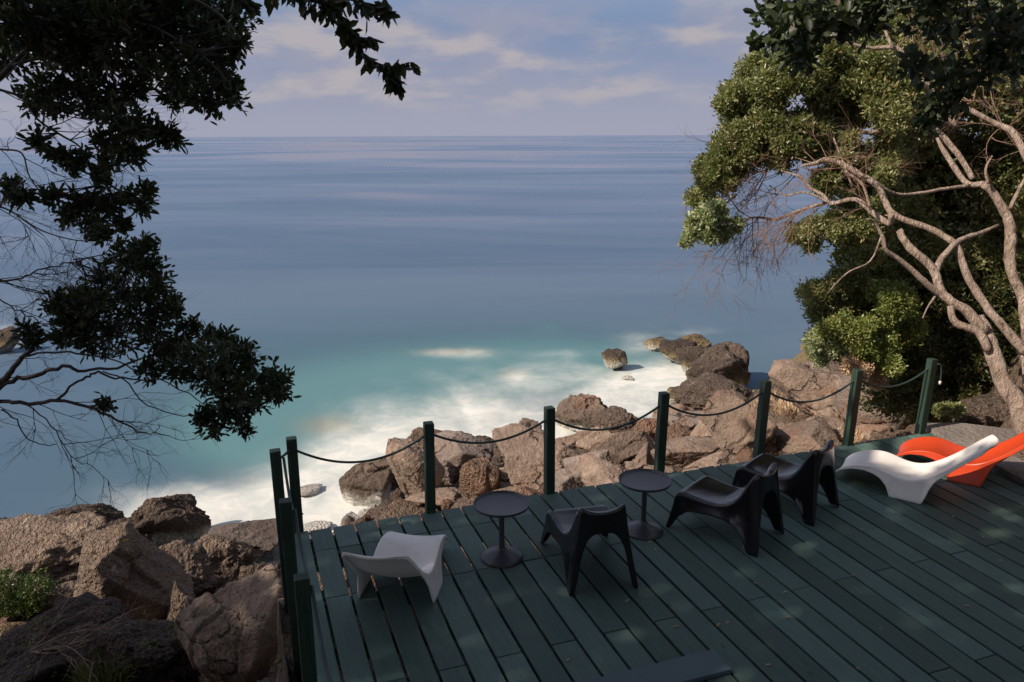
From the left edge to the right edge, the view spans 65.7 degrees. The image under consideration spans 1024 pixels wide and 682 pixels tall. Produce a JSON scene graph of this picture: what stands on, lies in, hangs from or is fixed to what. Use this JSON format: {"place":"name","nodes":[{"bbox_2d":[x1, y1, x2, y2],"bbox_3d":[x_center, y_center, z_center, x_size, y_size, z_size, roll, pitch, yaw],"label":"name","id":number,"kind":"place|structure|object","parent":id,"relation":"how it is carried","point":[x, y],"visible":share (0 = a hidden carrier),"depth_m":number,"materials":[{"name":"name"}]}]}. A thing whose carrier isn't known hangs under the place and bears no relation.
{"place":"outdoors","nodes":[
{"label":"outdoors","id":0,"kind":"place"},
{"bbox_2d":[0,134,979,559],"bbox_3d":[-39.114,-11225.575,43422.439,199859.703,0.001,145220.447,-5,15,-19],"label":"sea","id":1,"kind":"structure","parent":0,"point":[376,292],"depth_m":41.21,"materials":[{"name":"blue liquid"}]},
{"bbox_2d":[0,326,18,352],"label":"boulder","id":2,"kind":"object","parent":1,"relation":"in","point":[10,344],"visible":0.84,"depth_m":30.04,"materials":[{"name":"stone"}]},
{"bbox_2d":[131,493,211,546],"bbox_3d":[-6.902,3.676,15.860,1.602,1.271,0.961,-10,17,-33],"label":"boulder","id":3,"kind":"object","parent":1,"relation":"in","point":[167,519],"visible":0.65,"depth_m":15.64,"materials":[{"name":"brown stone"}]},
{"bbox_2d":[300,483,322,495],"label":"boulder","id":4,"kind":"object","parent":1,"relation":"on","point":[310,489],"visible":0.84,"depth_m":18.08,"materials":[{"name":"grey stone"}]},
{"bbox_2d":[303,521,332,534],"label":"boulder","id":5,"kind":"object","parent":1,"relation":"on","point":[312,525],"visible":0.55,"depth_m":16.45,"materials":[{"name":"grey stone"}]},
{"bbox_2d":[601,348,627,368],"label":"boulder","id":6,"kind":"object","parent":1,"relation":"in","point":[615,358],"visible":0.96,"depth_m":27.41,"materials":[{"name":"brown stone"}]},
{"bbox_2d":[621,375,633,379],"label":"boulder","id":7,"kind":"object","parent":1,"relation":"on","point":[627,377],"visible":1,"depth_m":26.43,"materials":[{"name":"beige stone"}]},
{"bbox_2d":[643,337,664,350],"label":"boulder","id":8,"kind":"object","parent":1,"relation":"in","point":[652,344],"visible":0.56,"depth_m":30.00,"materials":[{"name":"beige stone"}]},
{"bbox_2d":[659,338,697,364],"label":"boulder","id":9,"kind":"object","parent":1,"relation":"in","point":[667,348],"visible":0.52,"depth_m":28.21,"materials":[{"name":"brown stone"}]},
{"bbox_2d":[675,346,707,372],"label":"boulder","id":10,"kind":"object","parent":1,"relation":"in","point":[687,356],"visible":0.31,"depth_m":26.73,"materials":[{"name":"brown stone"}]},
{"bbox_2d":[680,334,711,346],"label":"boulder","id":11,"kind":"object","parent":1,"relation":"in","point":[699,339],"visible":0.35,"depth_m":29.98,"materials":[{"name":"brown stone"}]},
{"bbox_2d":[685,343,750,385],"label":"boulder","id":12,"kind":"object","parent":1,"relation":"in","point":[721,359],"visible":0.59,"depth_m":24.73,"materials":[{"name":"brown stone"}]},
{"bbox_2d":[722,341,749,371],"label":"boulder","id":13,"kind":"object","parent":1,"relation":"in","point":[739,351],"visible":0.34,"depth_m":25.96,"materials":[{"name":"brown stone"}]},
{"bbox_2d":[0,0,1015,137],"label":"sky","id":14,"kind":"structure","parent":0,"point":[488,67],"materials":[{"name":"blue"}]},
{"bbox_2d":[15,341,1023,681],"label":"rocky ground","id":15,"kind":"structure","parent":0,"point":[411,507],"depth_m":10.83,"materials":[{"name":"brown stone"}]},
{"bbox_2d":[0,564,61,619],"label":"green shrub","id":16,"kind":"object","parent":15,"relation":"on","point":[13,603],"visible":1,"depth_m":11.74,"materials":[{"name":"green plant"}]},
{"bbox_2d":[29,580,76,614],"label":"boulder","id":17,"kind":"object","parent":15,"relation":"on","point":[63,590],"visible":0.23,"depth_m":12.10,"materials":[{"name":"brown stone"}]},
{"bbox_2d":[0,511,110,590],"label":"boulder","id":18,"kind":"object","parent":15,"relation":"on","point":[52,543],"visible":0.44,"depth_m":13.61,"materials":[{"name":"brown stone"}]},
{"bbox_2d":[0,592,134,681],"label":"boulder","id":19,"kind":"object","parent":15,"relation":"on","point":[14,663],"visible":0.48,"depth_m":8.92,"materials":[{"name":"stone"}]},
{"bbox_2d":[45,503,125,522],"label":"boulder","id":20,"kind":"object","parent":15,"relation":"on","point":[117,514],"visible":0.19,"depth_m":15.73,"materials":[{"name":"brown stone"}]},
{"bbox_2d":[70,619,187,681],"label":"boulder","id":21,"kind":"object","parent":15,"relation":"on","point":[114,643],"visible":0.66,"depth_m":8.46,"materials":[{"name":"grey stone"}]},
{"bbox_2d":[26,563,155,681],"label":"dead branch","id":22,"kind":"object","parent":21,"relation":"on","point":[63,646],"visible":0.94,"depth_m":8.44,"materials":[{"name":"brown wood"}]},
{"bbox_2d":[58,643,139,681],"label":"grass tuft","id":23,"kind":"object","parent":21,"relation":"on","point":[87,674],"visible":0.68,"depth_m":8.26,"materials":[{"name":"green plant"}]},
{"bbox_2d":[108,517,158,543],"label":"boulder","id":24,"kind":"object","parent":15,"relation":"on","point":[151,538],"visible":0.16,"depth_m":15.43,"materials":[{"name":"brown stone"}]},
{"bbox_2d":[73,521,194,620],"bbox_3d":[-5.574,3.588,11.449,1.828,1.849,1.478,-5,15,-19],"label":"boulder","id":25,"kind":"object","parent":15,"relation":"on","point":[111,564],"visible":0.49,"depth_m":11.09,"materials":[{"name":"brown stone"}]},
{"bbox_2d":[1,607,281,681],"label":"ground cover","id":26,"kind":"object","parent":15,"relation":"on","point":[171,631],"visible":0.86,"depth_m":8.33,"materials":[{"name":"green plant"}]},
{"bbox_2d":[0,229,301,531],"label":"leaning shore tree","id":27,"kind":"object","parent":15,"relation":"on","point":[237,402],"visible":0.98,"depth_m":5.26,"materials":[{"name":"green plant"}]},
{"bbox_2d":[167,582,191,620],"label":"boulder","id":28,"kind":"object","parent":15,"relation":"on","point":[179,599],"visible":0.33,"depth_m":10.88,"materials":[{"name":"brown stone"}]},
{"bbox_2d":[159,540,219,597],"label":"boulder","id":29,"kind":"object","parent":15,"relation":"on","point":[195,562],"visible":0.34,"depth_m":12.70,"materials":[{"name":"brown stone"}]},
{"bbox_2d":[194,534,255,580],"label":"boulder","id":30,"kind":"object","parent":15,"relation":"on","point":[228,558],"visible":0.49,"depth_m":13.98,"materials":[{"name":"brown stone"}]},
{"bbox_2d":[174,564,282,681],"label":"boulder","id":31,"kind":"object","parent":15,"relation":"on","point":[241,602],"visible":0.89,"depth_m":8.09,"materials":[{"name":"stone"}]},
{"bbox_2d":[208,513,303,565],"bbox_3d":[-5.088,3.916,15.435,1.513,0.786,1.827,6,16,23],"label":"boulder","id":32,"kind":"object","parent":15,"relation":"on","point":[261,536],"visible":0.48,"depth_m":15.17,"materials":[{"name":"brown stone"}]},
{"bbox_2d":[238,563,280,580],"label":"boulder","id":33,"kind":"object","parent":15,"relation":"on","point":[246,571],"visible":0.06,"depth_m":11.18,"materials":[{"name":"brown stone"}]},
{"bbox_2d":[339,458,393,505],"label":"boulder","id":34,"kind":"object","parent":15,"relation":"on","point":[365,484],"visible":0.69,"depth_m":17.42,"materials":[{"name":"brown stone"}]},
{"bbox_2d":[371,505,392,516],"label":"boulder","id":35,"kind":"object","parent":15,"relation":"on","point":[378,511],"visible":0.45,"depth_m":15.24,"materials":[{"name":"brown stone"}]},
{"bbox_2d":[390,476,399,490],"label":"boulder","id":36,"kind":"object","parent":15,"relation":"on","point":[394,485],"visible":0.07,"depth_m":18.11,"materials":[{"name":"brown stone"}]},
{"bbox_2d":[385,437,444,496],"bbox_3d":[-1.830,2.640,15.363,0.913,1.576,0.947,13,20,42],"label":"boulder","id":37,"kind":"object","parent":15,"relation":"on","point":[407,466],"visible":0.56,"depth_m":15.06,"materials":[{"name":"brown stone"}]},
{"bbox_2d":[404,487,461,506],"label":"boulder","id":38,"kind":"object","parent":15,"relation":"on","point":[450,493],"visible":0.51,"depth_m":14.71,"materials":[{"name":"brown stone"}]},
{"bbox_2d":[406,427,474,444],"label":"boulder","id":39,"kind":"object","parent":15,"relation":"on","point":[416,433],"visible":0.05,"depth_m":19.52,"materials":[{"name":"brown stone"}]},
{"bbox_2d":[0,397,915,681],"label":"rubble","id":40,"kind":"object","parent":15,"relation":"on","point":[398,495],"visible":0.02,"depth_m":13.74,"materials":[{"name":"brown stone"}]},
{"bbox_2d":[434,430,493,484],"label":"boulder","id":41,"kind":"object","parent":15,"relation":"on","point":[452,457],"visible":0.58,"depth_m":16.10,"materials":[{"name":"stone"}]},
{"bbox_2d":[459,457,500,498],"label":"boulder","id":42,"kind":"object","parent":15,"relation":"on","point":[479,476],"visible":0.73,"depth_m":14.00,"materials":[{"name":"brown stone"}]},
{"bbox_2d":[475,435,497,448],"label":"boulder","id":43,"kind":"object","parent":15,"relation":"on","point":[484,438],"visible":0.11,"depth_m":20.15,"materials":[{"name":"brown stone"}]},
{"bbox_2d":[492,448,503,462],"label":"boulder","id":44,"kind":"object","parent":15,"relation":"on","point":[498,455],"visible":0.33,"depth_m":18.15,"materials":[{"name":"brown stone"}]},
{"bbox_2d":[491,481,514,490],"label":"boulder","id":45,"kind":"object","parent":15,"relation":"on","point":[507,485],"visible":0.12,"depth_m":14.09,"materials":[{"name":"brown stone"}]},
{"bbox_2d":[499,467,509,481],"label":"boulder","id":46,"kind":"object","parent":15,"relation":"on","point":[504,473],"visible":0.12,"depth_m":14.53,"materials":[{"name":"brown stone"}]},
{"bbox_2d":[0,0,1023,343],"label":"overhanging tree","id":47,"kind":"object","parent":15,"relation":"on","point":[74,40],"visible":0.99,"depth_m":4.85,"materials":[{"name":"green plant"}]},
{"bbox_2d":[518,418,543,432],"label":"boulder","id":48,"kind":"object","parent":15,"relation":"on","point":[529,423],"visible":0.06,"depth_m":18.34,"materials":[{"name":"brown stone"}]},
{"bbox_2d":[492,423,580,489],"bbox_3d":[0.488,2.208,14.112,1.481,1.176,1.999,-12,19,-38],"label":"boulder","id":49,"kind":"object","parent":15,"relation":"on","point":[523,456],"visible":0.46,"depth_m":13.87,"materials":[{"name":"brown stone"}]},
{"bbox_2d":[555,468,581,492],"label":"boulder","id":50,"kind":"object","parent":15,"relation":"on","point":[565,479],"visible":0.41,"depth_m":13.15,"materials":[{"name":"brown stone"}]},
{"bbox_2d":[555,431,591,448],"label":"boulder","id":51,"kind":"object","parent":15,"relation":"on","point":[570,441],"visible":0.33,"depth_m":17.29,"materials":[{"name":"brown stone"}]},
{"bbox_2d":[555,393,607,431],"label":"boulder","id":52,"kind":"object","parent":15,"relation":"on","point":[580,409],"visible":0.58,"depth_m":21.50,"materials":[{"name":"brown stone"}]},
{"bbox_2d":[563,449,612,486],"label":"boulder","id":53,"kind":"object","parent":15,"relation":"on","point":[572,465],"visible":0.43,"depth_m":13.15,"materials":[{"name":"brown stone"}]},
{"bbox_2d":[574,426,614,449],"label":"boulder","id":54,"kind":"object","parent":15,"relation":"on","point":[586,442],"visible":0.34,"depth_m":17.22,"materials":[{"name":"brown stone"}]},
{"bbox_2d":[581,454,629,486],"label":"boulder","id":55,"kind":"object","parent":15,"relation":"on","point":[597,471],"visible":0.44,"depth_m":12.78,"materials":[{"name":"brown stone"}]},
{"bbox_2d":[589,405,640,430],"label":"boulder","id":56,"kind":"object","parent":15,"relation":"on","point":[611,416],"visible":0.6,"depth_m":19.73,"materials":[{"name":"brown stone"}]},
{"bbox_2d":[590,430,654,464],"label":"boulder","id":57,"kind":"object","parent":15,"relation":"on","point":[622,447],"visible":0.5,"depth_m":14.82,"materials":[{"name":"brown stone"}]},
{"bbox_2d":[621,461,646,468],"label":"boulder","id":58,"kind":"object","parent":15,"relation":"on","point":[629,464],"visible":0.31,"depth_m":13.19,"materials":[{"name":"brown stone"}]},
{"bbox_2d":[632,442,653,464],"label":"boulder","id":59,"kind":"object","parent":15,"relation":"on","point":[644,456],"visible":0.48,"depth_m":14.02,"materials":[{"name":"brown stone"}]},
{"bbox_2d":[633,418,656,440],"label":"boulder","id":60,"kind":"object","parent":15,"relation":"on","point":[647,426],"visible":0.51,"depth_m":16.88,"materials":[{"name":"brown stone"}]},
{"bbox_2d":[295,432,1023,681],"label":"deck","id":61,"kind":"structure","parent":15,"relation":"on","point":[698,575],"depth_m":6.07,"materials":[{"name":"green wood"}]},
{"bbox_2d":[269,448,331,681],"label":"side rope rail","id":62,"kind":"object","parent":61,"relation":"attached to","point":[298,592],"visible":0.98,"depth_m":5.67,"materials":[{"name":"green paint"}]},
{"bbox_2d":[342,531,448,602],"bbox_3d":[-0.856,1.607,6.059,0.592,0.660,1.347,2,15,7],"label":"moulded chair","id":63,"kind":"object","parent":61,"relation":"on","point":[396,554],"visible":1,"depth_m":6.11,"materials":[{"name":"white plastic"}]},
{"bbox_2d":[473,490,529,567],"bbox_3d":[-0.086,1.561,6.550,0.462,0.497,0.462,-5,15,-19],"label":"side table","id":64,"kind":"object","parent":61,"relation":"on","point":[501,505],"visible":1,"depth_m":6.52,"materials":[{"name":"grey metal"}]},
{"bbox_2d":[540,504,637,595],"bbox_3d":[0.622,1.497,6.414,0.603,0.683,0.853,-3,15,-11],"label":"moulded chair","id":65,"kind":"object","parent":61,"relation":"on","point":[572,531],"visible":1,"depth_m":6.06,"materials":[{"name":"black plastic"}]},
{"bbox_2d":[286,358,941,532],"bbox_3d":[1.502,1.092,8.134,7.296,1.202,0.124,-5,15,-19],"label":"rope rail","id":66,"kind":"object","parent":61,"relation":"attached to","point":[764,394],"visible":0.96,"depth_m":8.00,"materials":[{"name":"green paint"}]},
{"bbox_2d":[618,468,671,539],"bbox_3d":[1.161,1.444,6.983,0.462,0.497,0.462,-5,15,-19],"label":"side table","id":67,"kind":"object","parent":61,"relation":"on","point":[644,481],"visible":0.98,"depth_m":6.96,"materials":[{"name":"grey metal"}]},
{"bbox_2d":[582,649,731,681],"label":"loose plank","id":68,"kind":"object","parent":61,"relation":"on","point":[702,666],"visible":1,"depth_m":5.14,"materials":[{"name":"wood"}]},
{"bbox_2d":[666,462,783,556],"bbox_3d":[1.895,1.347,6.974,0.853,0.683,0.603,12,19,40],"label":"moulded chair","id":69,"kind":"object","parent":61,"relation":"on","point":[739,509],"visible":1,"depth_m":6.81,"materials":[{"name":"black plastic"}]},
{"bbox_2d":[732,440,838,526],"bbox_3d":[2.586,1.210,7.493,0.853,0.683,0.603,14,20,43],"label":"moulded chair","id":70,"kind":"object","parent":61,"relation":"on","point":[799,484],"visible":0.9,"depth_m":7.25,"materials":[{"name":"black plastic"}]},
{"bbox_2d":[836,435,998,503],"bbox_3d":[3.925,1.150,7.756,1.347,0.660,0.592,10,18,35],"label":"lounger","id":71,"kind":"object","parent":61,"relation":"on","point":[905,480],"visible":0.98,"depth_m":7.68,"materials":[{"name":"white plastic"}]},
{"bbox_2d":[896,432,1023,486],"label":"lounger","id":72,"kind":"object","parent":61,"relation":"on","point":[976,471],"visible":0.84,"depth_m":8.04,"materials":[{"name":"orange plastic"}]},
{"bbox_2d":[643,465,676,472],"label":"boulder","id":73,"kind":"object","parent":15,"relation":"on","point":[670,469],"visible":0.16,"depth_m":13.00,"materials":[{"name":"brown stone"}]},
{"bbox_2d":[652,404,688,426],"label":"boulder","id":74,"kind":"object","parent":15,"relation":"on","point":[677,406],"visible":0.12,"depth_m":18.47,"materials":[{"name":"brown stone"}]},
{"bbox_2d":[667,386,677,404],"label":"boulder","id":75,"kind":"object","parent":15,"relation":"on","point":[671,390],"visible":0.14,"depth_m":23.67,"materials":[{"name":"beige stone"}]},
{"bbox_2d":[667,422,690,440],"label":"boulder","id":76,"kind":"object","parent":15,"relation":"on","point":[676,430],"visible":0.31,"depth_m":15.71,"materials":[{"name":"brown stone"}]},
{"bbox_2d":[668,409,701,430],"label":"boulder","id":77,"kind":"object","parent":15,"relation":"on","point":[690,421],"visible":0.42,"depth_m":16.55,"materials":[{"name":"brown stone"}]},
{"bbox_2d":[651,436,719,467],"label":"boulder","id":78,"kind":"object","parent":15,"relation":"on","point":[682,452],"visible":0.64,"depth_m":13.52,"materials":[{"name":"brown stone"}]},
{"bbox_2d":[689,420,711,436],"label":"boulder","id":79,"kind":"object","parent":15,"relation":"on","point":[700,429],"visible":0.2,"depth_m":15.28,"materials":[{"name":"brown stone"}]},
{"bbox_2d":[683,451,738,471],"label":"boulder","id":80,"kind":"object","parent":15,"relation":"on","point":[718,458],"visible":0.32,"depth_m":12.73,"materials":[{"name":"brown stone"}]},
{"bbox_2d":[674,371,753,410],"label":"boulder","id":81,"kind":"object","parent":15,"relation":"on","point":[697,393],"visible":0.56,"depth_m":20.26,"materials":[{"name":"brown stone"}]},
{"bbox_2d":[700,389,777,455],"bbox_3d":[3.843,1.591,13.305,1.290,1.448,1.258,-5,15,-19],"label":"boulder","id":82,"kind":"object","parent":15,"relation":"on","point":[732,432],"visible":0.58,"depth_m":12.98,"materials":[{"name":"brown stone"}]},
{"bbox_2d":[751,392,779,408],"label":"boulder","id":83,"kind":"object","parent":15,"relation":"on","point":[770,404],"visible":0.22,"depth_m":18.64,"materials":[{"name":"brown stone"}]},
{"bbox_2d":[749,394,789,412],"bbox_3d":[5.963,1.448,18.407,1.088,0.236,1.064,5,15,19],"label":"grass tuft","id":84,"kind":"object","parent":15,"relation":"on","point":[772,410],"visible":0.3,"depth_m":18.39,"materials":[{"name":"brown plant"}]},
{"bbox_2d":[771,399,801,417],"bbox_3d":[6.284,1.468,17.390,1.203,0.240,1.321,2,15,9],"label":"grass tuft","id":85,"kind":"object","parent":15,"relation":"on","point":[786,406],"visible":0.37,"depth_m":17.49,"materials":[{"name":"beige plant"}]},
{"bbox_2d":[768,359,846,419],"bbox_3d":[6.413,1.165,16.337,2.079,1.452,1.447,12,19,40],"label":"boulder","id":86,"kind":"object","parent":15,"relation":"on","point":[797,380],"visible":0.42,"depth_m":16.04,"materials":[{"name":"brown stone"}]},
{"bbox_2d":[776,417,841,454],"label":"boulder","id":87,"kind":"object","parent":15,"relation":"on","point":[819,433],"visible":0.5,"depth_m":12.96,"materials":[{"name":"brown stone"}]},
{"bbox_2d":[798,326,852,369],"bbox_3d":[4.356,0.073,10.838,0.867,0.725,1.118,4,15,16],"label":"coastal bush","id":88,"kind":"object","parent":15,"relation":"on","point":[819,352],"visible":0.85,"depth_m":10.53,"materials":[{"name":"green plant"}]},
{"bbox_2d":[806,416,844,441],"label":"boulder","id":89,"kind":"object","parent":15,"relation":"on","point":[836,424],"visible":0.06,"depth_m":13.93,"materials":[{"name":"brown stone"}]},
{"bbox_2d":[653,34,1023,435],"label":"pale trunk tree","id":90,"kind":"object","parent":15,"relation":"on","point":[758,126],"visible":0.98,"depth_m":9.96,"materials":[{"name":"green plant"}]},
{"bbox_2d":[829,424,867,442],"bbox_3d":[5.656,1.582,13.574,0.853,0.161,0.911,-5,15,-19],"label":"grass tuft","id":91,"kind":"object","parent":15,"relation":"on","point":[856,437],"visible":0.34,"depth_m":13.47,"materials":[{"name":"beige plant"}]},
{"bbox_2d":[793,254,928,326],"bbox_3d":[5.118,-0.598,11.437,2.289,1.420,1.301,-2,15,-5],"label":"coastal bush","id":92,"kind":"object","parent":15,"relation":"on","point":[819,303],"visible":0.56,"depth_m":11.07,"materials":[{"name":"green plant"}]},
{"bbox_2d":[839,336,890,392],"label":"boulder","id":93,"kind":"object","parent":15,"relation":"on","point":[848,364],"visible":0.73,"depth_m":10.51,"materials":[{"name":"brown stone"}]},
{"bbox_2d":[812,276,931,379],"bbox_3d":[4.837,-0.126,10.703,1.895,1.485,1.164,-5,15,-19],"label":"coastal bush","id":94,"kind":"object","parent":15,"relation":"on","point":[893,298],"visible":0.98,"depth_m":10.40,"materials":[{"name":"green plant"}]},
{"bbox_2d":[833,374,912,431],"bbox_3d":[6.509,1.152,14.202,0.873,1.498,1.237,-5,15,-19],"label":"boulder","id":95,"kind":"object","parent":15,"relation":"on","point":[840,401],"visible":0.2,"depth_m":13.97,"materials":[{"name":"brown stone"}]},
{"bbox_2d":[855,424,890,439],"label":"boulder","id":96,"kind":"object","parent":15,"relation":"on","point":[868,429],"visible":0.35,"depth_m":13.70,"materials":[{"name":"brown stone"}]},
{"bbox_2d":[775,0,1023,393],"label":"upright trunk tree","id":97,"kind":"object","parent":15,"relation":"on","point":[998,111],"visible":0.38,"depth_m":11.08,"materials":[{"name":"green plant"}]},
{"bbox_2d":[820,139,1023,425],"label":"coastal bush","id":98,"kind":"object","parent":15,"relation":"on","point":[904,402],"visible":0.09,"depth_m":11.95,"materials":[{"name":"green plant"}]},
{"bbox_2d":[873,208,1023,422],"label":"coastal bush","id":99,"kind":"object","parent":15,"relation":"on","point":[1002,299],"visible":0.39,"depth_m":11.04,"materials":[{"name":"green plant"}]},
{"bbox_2d":[930,399,967,419],"bbox_3d":[5.362,0.830,9.739,0.423,0.351,0.880,6,16,24],"label":"coastal bush","id":100,"kind":"object","parent":15,"relation":"on","point":[948,408],"visible":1,"depth_m":9.49,"materials":[{"name":"green plant"}]},
{"bbox_2d":[926,422,1023,484],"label":"concrete slab","id":101,"kind":"structure","parent":15,"relation":"on","point":[968,435],"depth_m":9.09,"materials":[{"name":"grey concrete"}]},
{"bbox_2d":[951,393,1009,426],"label":"boulder","id":102,"kind":"object","parent":15,"relation":"on","point":[992,409],"visible":0.48,"depth_m":9.82,"materials":[{"name":"brown stone"}]}
]}

